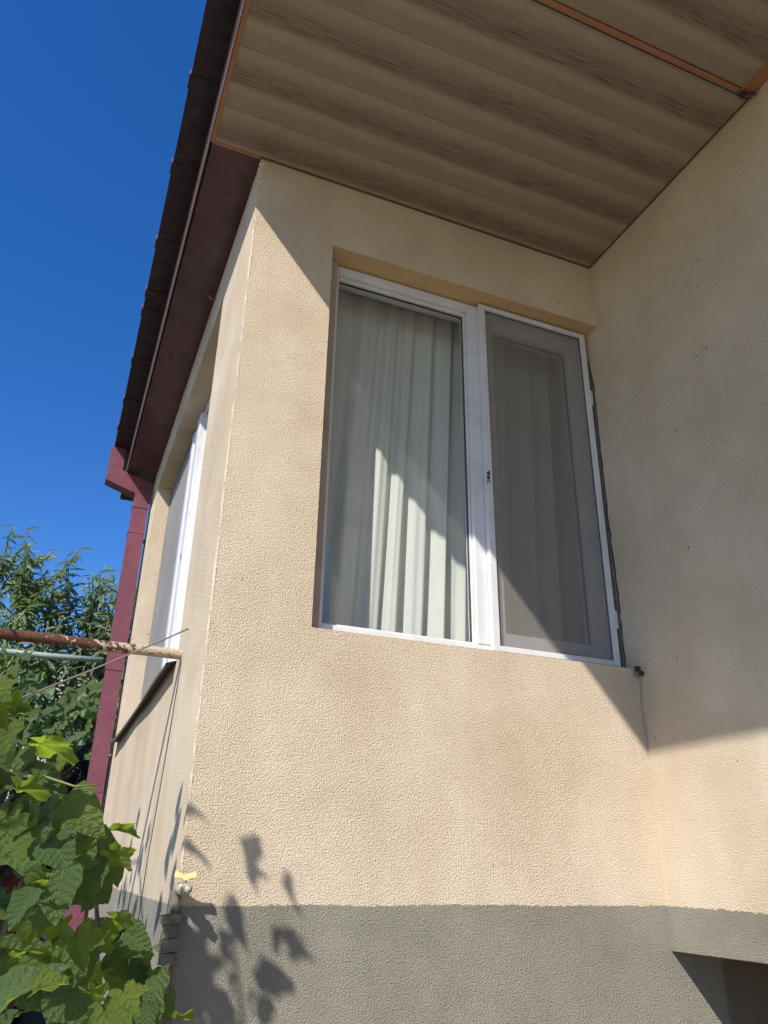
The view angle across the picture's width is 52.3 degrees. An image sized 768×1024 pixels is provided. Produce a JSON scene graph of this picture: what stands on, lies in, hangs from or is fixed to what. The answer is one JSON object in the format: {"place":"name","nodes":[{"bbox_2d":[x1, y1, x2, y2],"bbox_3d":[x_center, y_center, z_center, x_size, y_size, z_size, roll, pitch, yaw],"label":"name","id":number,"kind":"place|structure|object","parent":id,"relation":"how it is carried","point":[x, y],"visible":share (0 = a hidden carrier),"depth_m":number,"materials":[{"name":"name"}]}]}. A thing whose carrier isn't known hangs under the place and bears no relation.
{"place":"outdoors","nodes":[
{"label":"outdoors","id":0,"kind":"place"},
{"bbox_2d":[5,654,110,800],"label":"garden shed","id":1,"kind":"structure","parent":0,"point":[57,718],"depth_m":10.19,"materials":[{"name":"grey"}]},
{"bbox_2d":[0,0,205,707],"label":"sky","id":2,"kind":"structure","parent":0,"point":[93,93],"materials":[{"name":"blue"}]},
{"label":"garden bed","id":3,"kind":"structure","parent":0,"visible":0},
{"bbox_2d":[0,789,26,1014],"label":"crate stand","id":4,"kind":"object","parent":3,"relation":"on","point":[11,884],"depth_m":6.18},
{"bbox_2d":[0,648,103,662],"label":"pole","id":5,"kind":"object","parent":3,"relation":"on","point":[60,656],"visible":1,"depth_m":5.12,"materials":[{"name":"grey metal"}]},
{"bbox_2d":[11,740,110,1023],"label":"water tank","id":6,"kind":"object","parent":3,"relation":"on","point":[31,1017],"visible":0.16,"depth_m":6.62,"materials":[{"name":"plastic"}]},
{"bbox_2d":[0,645,124,765],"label":"trellis vine","id":7,"kind":"object","parent":3,"relation":"on","point":[72,703],"visible":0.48,"depth_m":5.28,"materials":[{"name":"green plant"}]},
{"bbox_2d":[0,525,137,886],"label":"peach tree","id":8,"kind":"object","parent":3,"relation":"on","point":[29,602],"visible":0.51,"depth_m":6.55,"materials":[{"name":"green plant"}]},
{"bbox_2d":[0,677,196,1023],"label":"grape vine","id":9,"kind":"object","parent":3,"relation":"on","point":[71,841],"visible":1,"depth_m":1.26,"materials":[{"name":"green plant"}]},
{"label":"ground","id":10,"kind":"structure","parent":0,"visible":0},
{"bbox_2d":[59,0,767,1023],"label":"house","id":11,"kind":"structure","parent":10,"relation":"on","point":[491,820],"depth_m":2.60,"materials":[{"name":"paint"}]},
{"bbox_2d":[0,628,182,659],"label":"rusty pole","id":12,"kind":"object","parent":11,"relation":"attached to","point":[70,641],"visible":0.88,"depth_m":2.52,"materials":[{"name":"brown metal"}]},
{"bbox_2d":[22,628,188,697],"bbox_3d":[-1.337,0.589,2.174,1.503,0.755,0.006,11,-27,-21],"label":"cable","id":13,"kind":"object","parent":11,"relation":"attached to","point":[104,664],"visible":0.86,"depth_m":2.45,"materials":[{"name":"grey metal"}]},
{"bbox_2d":[152,871,196,1023],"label":"garden tap","id":14,"kind":"object","parent":11,"relation":"attached to","point":[170,922],"visible":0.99,"depth_m":1.88,"materials":[{"name":"metal"}]},
{"bbox_2d":[141,396,210,699],"bbox_3d":[-0.990,0.202,3.970,0.088,1.601,2.040,11,-26,-20],"label":"side window","id":15,"kind":"structure","parent":11,"relation":"in","point":[176,552],"depth_m":4.17,"materials":[{"name":"white plastic"}]},
{"bbox_2d":[322,289,585,644],"bbox_3d":[0.271,-0.034,3.076,1.560,1.840,0.084,11,-26,-20],"label":"curtain","id":16,"kind":"object","parent":11,"relation":"hanging from","point":[395,556],"visible":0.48,"depth_m":3.10,"materials":[{"name":"fabric"}]},
{"bbox_2d":[319,266,620,666],"bbox_3d":[0.308,-0.188,2.965,1.198,1.491,0.094,11,-26,-20],"label":"front window","id":17,"kind":"structure","parent":11,"relation":"in","point":[480,325],"depth_m":3.03,"materials":[{"name":"white plastic"}]},
{"bbox_2d":[634,666,643,675],"bbox_3d":[0.895,0.558,2.743,0.050,0.038,0.027,20,-31,-35],"label":"metal stub","id":18,"kind":"object","parent":11,"relation":"attached to","point":[638,672],"visible":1,"depth_m":2.73,"materials":[{"name":"metal"}]},
{"bbox_2d":[738,88,757,98],"bbox_3d":[1.263,-1.451,2.720,0.067,0.025,0.039,-4,-25,11],"label":"ceiling clamp","id":19,"kind":"object","parent":11,"relation":"attached to","point":[744,93],"visible":1,"depth_m":2.72,"materials":[{"name":"metal"}]}
]}

